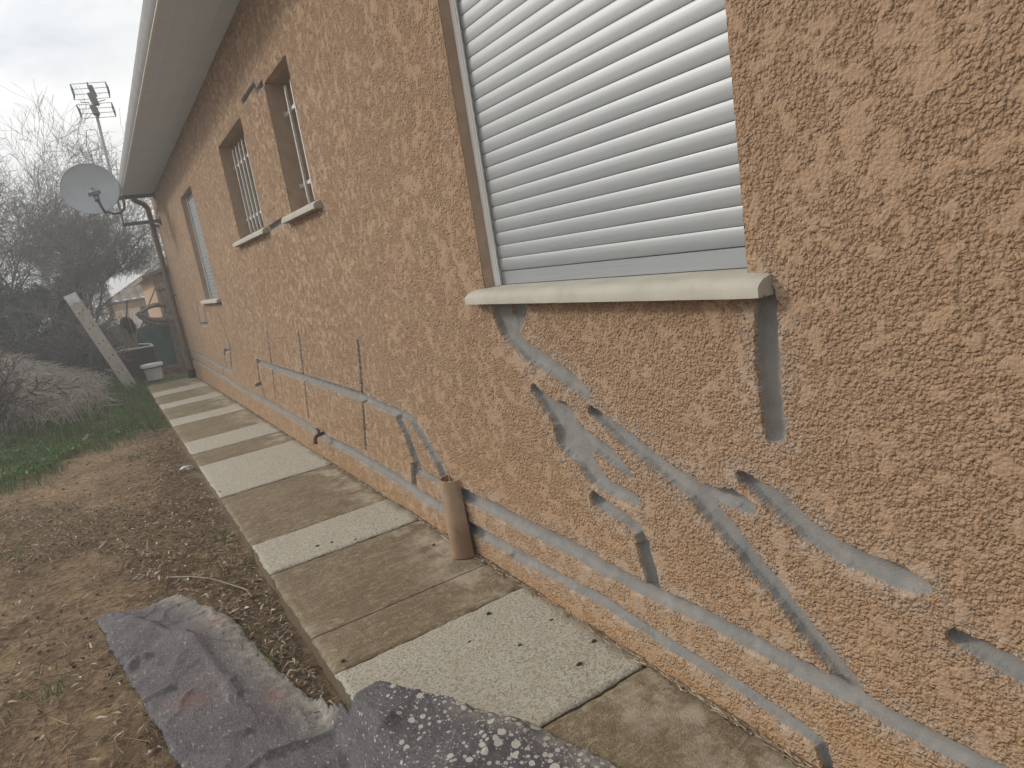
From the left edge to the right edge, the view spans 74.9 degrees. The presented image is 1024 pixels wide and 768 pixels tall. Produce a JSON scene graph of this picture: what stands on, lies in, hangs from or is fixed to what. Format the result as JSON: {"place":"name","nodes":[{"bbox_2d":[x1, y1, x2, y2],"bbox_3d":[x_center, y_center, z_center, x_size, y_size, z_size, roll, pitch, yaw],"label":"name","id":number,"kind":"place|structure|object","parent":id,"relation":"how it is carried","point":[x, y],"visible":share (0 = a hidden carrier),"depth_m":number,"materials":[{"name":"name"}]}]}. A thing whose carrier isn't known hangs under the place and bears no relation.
{"place":"outdoors","nodes":[
{"label":"outdoors","id":0,"kind":"place"},
{"bbox_2d":[0,346,122,432],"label":"dry grass","id":1,"kind":"structure","parent":0,"point":[94,385],"depth_m":8.27,"materials":[{"name":"beige plant"}]},
{"bbox_2d":[0,0,165,334],"label":"sky","id":2,"kind":"structure","parent":0,"point":[57,44],"materials":[{"name":"white"}]},
{"bbox_2d":[0,326,343,767],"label":"ground","id":3,"kind":"structure","parent":0,"point":[32,755],"depth_m":2.93,"materials":[{"name":"brown soil"}]},
{"bbox_2d":[0,274,30,352],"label":"evergreen shrub","id":4,"kind":"object","parent":3,"relation":"on","point":[9,305],"visible":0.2,"depth_m":11.54,"materials":[{"name":"green plant"}]},
{"bbox_2d":[0,343,87,427],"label":"bramble","id":5,"kind":"object","parent":3,"relation":"on","point":[3,384],"visible":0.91,"depth_m":7.18,"materials":[{"name":"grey plant"}]},
{"bbox_2d":[0,164,102,337],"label":"bare tree","id":6,"kind":"object","parent":3,"relation":"on","point":[40,229],"visible":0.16,"depth_m":12.26,"materials":[{"name":"grey plant"}]},
{"bbox_2d":[15,325,88,371],"bbox_3d":[-7.161,-0.442,10.647,1.208,1.088,1.082,-5,12,17],"label":"bramble","id":7,"kind":"object","parent":3,"relation":"on","point":[59,350],"visible":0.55,"depth_m":10.59,"materials":[{"name":"brown plant"}]},
{"bbox_2d":[0,275,148,370],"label":"evergreen shrub","id":8,"kind":"object","parent":3,"relation":"on","point":[7,319],"visible":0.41,"depth_m":11.35,"materials":[{"name":"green plant"}]},
{"bbox_2d":[0,375,165,494],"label":"grass","id":9,"kind":"structure","parent":3,"relation":"on","point":[97,430],"depth_m":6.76,"materials":[{"name":"green plant"}]},
{"bbox_2d":[0,79,168,378],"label":"bare tree","id":10,"kind":"object","parent":3,"relation":"on","point":[84,274],"visible":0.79,"depth_m":11.64,"materials":[{"name":"grey plant"}]},
{"bbox_2d":[55,333,123,385],"bbox_3d":[-6.537,-0.343,10.447,0.982,1.063,0.467,-14,13,-23],"label":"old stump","id":11,"kind":"object","parent":3,"relation":"on","point":[95,357],"visible":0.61,"depth_m":10.44,"materials":[{"name":"grey wood"}]},
{"bbox_2d":[12,323,176,371],"bbox_3d":[-8.696,-0.268,12.563,6.302,1.445,0.102,-16,13,-29],"label":"screen fence","id":12,"kind":"object","parent":3,"relation":"on","point":[159,338],"visible":0.09,"depth_m":13.45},
{"bbox_2d":[64,292,136,389],"bbox_3d":[-6.176,-0.630,10.056,0.608,1.559,0.452,-16,13,-29],"label":"plank","id":13,"kind":"object","parent":3,"relation":"on","point":[102,344],"visible":0.89,"depth_m":9.86,"materials":[{"name":"wood"}]},
{"bbox_2d":[101,329,119,383],"bbox_3d":[-6.593,-0.413,10.855,0.295,1.001,0.192,-16,13,-29],"label":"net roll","id":14,"kind":"object","parent":3,"relation":"on","point":[108,365],"visible":0.12,"depth_m":10.88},
{"bbox_2d":[102,310,123,325],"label":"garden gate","id":15,"kind":"structure","parent":3,"relation":"on","point":[117,317],"depth_m":18.90,"materials":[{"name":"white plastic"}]},
{"bbox_2d":[2,448,239,739],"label":"seed litter","id":16,"kind":"object","parent":3,"relation":"on","point":[73,666],"visible":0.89,"depth_m":2.68,"materials":[{"name":"beige plant"}]},
{"bbox_2d":[103,258,166,327],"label":"yellow house","id":17,"kind":"structure","parent":3,"relation":"on","point":[129,292],"depth_m":22.82,"materials":[{"name":"paint"}]},
{"bbox_2d":[129,306,148,327],"bbox_3d":[-12.585,-2.176,23.125,0.981,1.050,0.047,-16,13,-31],"label":"window","id":18,"kind":"structure","parent":17,"relation":"in","point":[132,311],"depth_m":22.90,"materials":[{"name":"white glass"}]},
{"bbox_2d":[115,343,156,380],"bbox_3d":[-6.680,-0.331,11.852,0.691,0.728,0.735,-16,13,-29],"label":"planter","id":19,"kind":"object","parent":3,"relation":"on","point":[143,355],"visible":0.4,"depth_m":11.56,"materials":[{"name":"grey plastic"}]},
{"bbox_2d":[103,312,144,351],"bbox_3d":[-6.761,-0.863,11.635,0.812,0.671,0.365,-16,13,-29],"label":"dead plant","id":20,"kind":"object","parent":19,"relation":"on","point":[128,325],"visible":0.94,"depth_m":11.64,"materials":[{"name":"brown plant"}]},
{"bbox_2d":[0,402,285,715],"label":"grass tufts","id":21,"kind":"object","parent":3,"relation":"on","point":[56,694],"visible":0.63,"depth_m":2.27,"materials":[{"name":"plant"}]},
{"bbox_2d":[140,361,162,380],"bbox_3d":[-5.845,-0.204,10.885,0.334,0.262,0.334,-16,13,-29],"label":"flower pot","id":22,"kind":"object","parent":3,"relation":"on","point":[153,371],"visible":1,"depth_m":10.79,"materials":[{"name":"white plastic"}]},
{"bbox_2d":[132,264,180,316],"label":"orange house","id":23,"kind":"structure","parent":3,"relation":"on","point":[148,281],"depth_m":16.23,"materials":[{"name":"paint"}]},
{"bbox_2d":[135,283,186,372],"bbox_3d":[-6.098,-0.917,11.655,0.269,1.641,0.768,3,17,46],"label":"pollarded tree","id":24,"kind":"object","parent":3,"relation":"on","point":[167,319],"visible":0.79,"depth_m":11.64,"materials":[{"name":"brown plant"}]},
{"bbox_2d":[164,369,178,374],"bbox_3d":[-5.938,-0.212,11.652,0.100,0.070,0.200,0,15,37],"label":"brick","id":25,"kind":"object","parent":3,"relation":"on","point":[169,372],"visible":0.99,"depth_m":11.60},
{"bbox_2d":[166,364,179,370],"bbox_3d":[-5.918,-0.290,11.656,0.200,0.070,0.100,-19,15,-40],"label":"brick","id":26,"kind":"object","parent":25,"relation":"on","point":[176,366],"visible":1,"depth_m":11.62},
{"bbox_2d":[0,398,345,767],"bbox_3d":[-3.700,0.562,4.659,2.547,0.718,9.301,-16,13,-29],"label":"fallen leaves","id":27,"kind":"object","parent":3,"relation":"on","point":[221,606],"visible":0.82,"depth_m":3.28,"materials":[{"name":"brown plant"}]},
{"bbox_2d":[167,576,251,596],"bbox_3d":[-1.280,0.852,2.860,0.594,0.006,0.058,-2,14,32],"label":"twig","id":28,"kind":"object","parent":27,"relation":"on","point":[208,578],"visible":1,"depth_m":2.91,"materials":[{"name":"wood"}]},
{"bbox_2d":[174,317,193,371],"bbox_3d":[-5.518,-0.620,11.443,0.269,1.184,0.056,-20,16,-42],"label":"board stack","id":29,"kind":"object","parent":3,"relation":"on","point":[181,344],"visible":0.07,"depth_m":11.37,"materials":[{"name":"wood"}]},
{"bbox_2d":[180,465,193,471],"bbox_3d":[-2.391,0.624,4.916,0.098,0.056,0.072,-16,13,-29],"label":"plastic scrap","id":30,"kind":"object","parent":3,"relation":"on","point":[187,467],"visible":0.67,"depth_m":4.89,"materials":[{"name":"white plastic"}]},
{"bbox_2d":[94,594,617,767],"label":"rock","id":31,"kind":"object","parent":3,"relation":"on","point":[226,704],"visible":1,"depth_m":1.87,"materials":[{"name":"stone"}]},
{"bbox_2d":[118,0,1023,767],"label":"house","id":32,"kind":"structure","parent":3,"relation":"on","point":[682,340],"depth_m":1.45,"materials":[{"name":"paint"}]},
{"bbox_2d":[86,116,161,226],"bbox_3d":[-5.190,-2.900,8.876,0.678,1.607,0.150,-16,13,-29],"label":"antenna mast","id":33,"kind":"object","parent":32,"relation":"attached to","point":[158,220],"visible":0.65,"depth_m":8.92,"materials":[{"name":"metal"}]},
{"bbox_2d":[59,163,125,214],"bbox_3d":[-5.172,-2.486,8.444,0.683,0.648,0.722,-1,14,36],"label":"satellite dish","id":34,"kind":"object","parent":33,"relation":"attached to","point":[88,188],"visible":1,"depth_m":8.49,"materials":[{"name":"paint"}]},
{"bbox_2d":[70,82,115,118],"bbox_3d":[-5.381,-3.657,8.587,0.434,0.447,0.109,-16,13,-29],"label":"television antenna","id":35,"kind":"object","parent":33,"relation":"attached to","point":[92,94],"visible":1,"depth_m":8.56,"materials":[{"name":"metal"}]},
{"bbox_2d":[181,186,220,303],"bbox_3d":[-3.135,-1.397,6.800,0.190,1.142,1.180,-16,13,-29],"label":"window","id":36,"kind":"structure","parent":32,"relation":"in","point":[193,223],"depth_m":7.08,"materials":[{"name":"paint"}]},
{"bbox_2d":[218,117,268,247],"bbox_3d":[-1.750,-1.356,4.559,0.290,0.730,1.075,-16,13,-29],"label":"window","id":37,"kind":"structure","parent":32,"relation":"in","point":[233,150],"depth_m":4.85,"materials":[{"name":"paint"}]},
{"bbox_2d":[263,55,321,223],"bbox_3d":[-1.034,-1.232,3.398,0.290,0.730,0.655,-16,13,-29],"label":"window","id":38,"kind":"structure","parent":32,"relation":"in","point":[278,86],"depth_m":3.54,"materials":[{"name":"paint"}]},
{"bbox_2d":[438,0,774,304],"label":"window","id":39,"kind":"structure","parent":32,"relation":"in","point":[598,138],"depth_m":1.52,"materials":[{"name":"paint"}]},
{"bbox_2d":[147,377,803,767],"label":"path","id":40,"kind":"structure","parent":0,"point":[391,593],"depth_m":2.19,"materials":[{"name":"concrete"}]},
{"bbox_2d":[438,475,474,558],"bbox_3d":[-0.225,0.512,2.569,0.074,0.298,0.147,-16,13,-29],"label":"roof tile","id":41,"kind":"object","parent":40,"relation":"on","point":[456,522],"visible":1,"depth_m":2.54,"materials":[{"name":"ceramic"}]},
{"bbox_2d":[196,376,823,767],"bbox_3d":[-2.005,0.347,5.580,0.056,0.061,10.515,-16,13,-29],"label":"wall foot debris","id":42,"kind":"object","parent":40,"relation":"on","point":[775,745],"depth_m":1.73,"materials":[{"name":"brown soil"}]}
]}

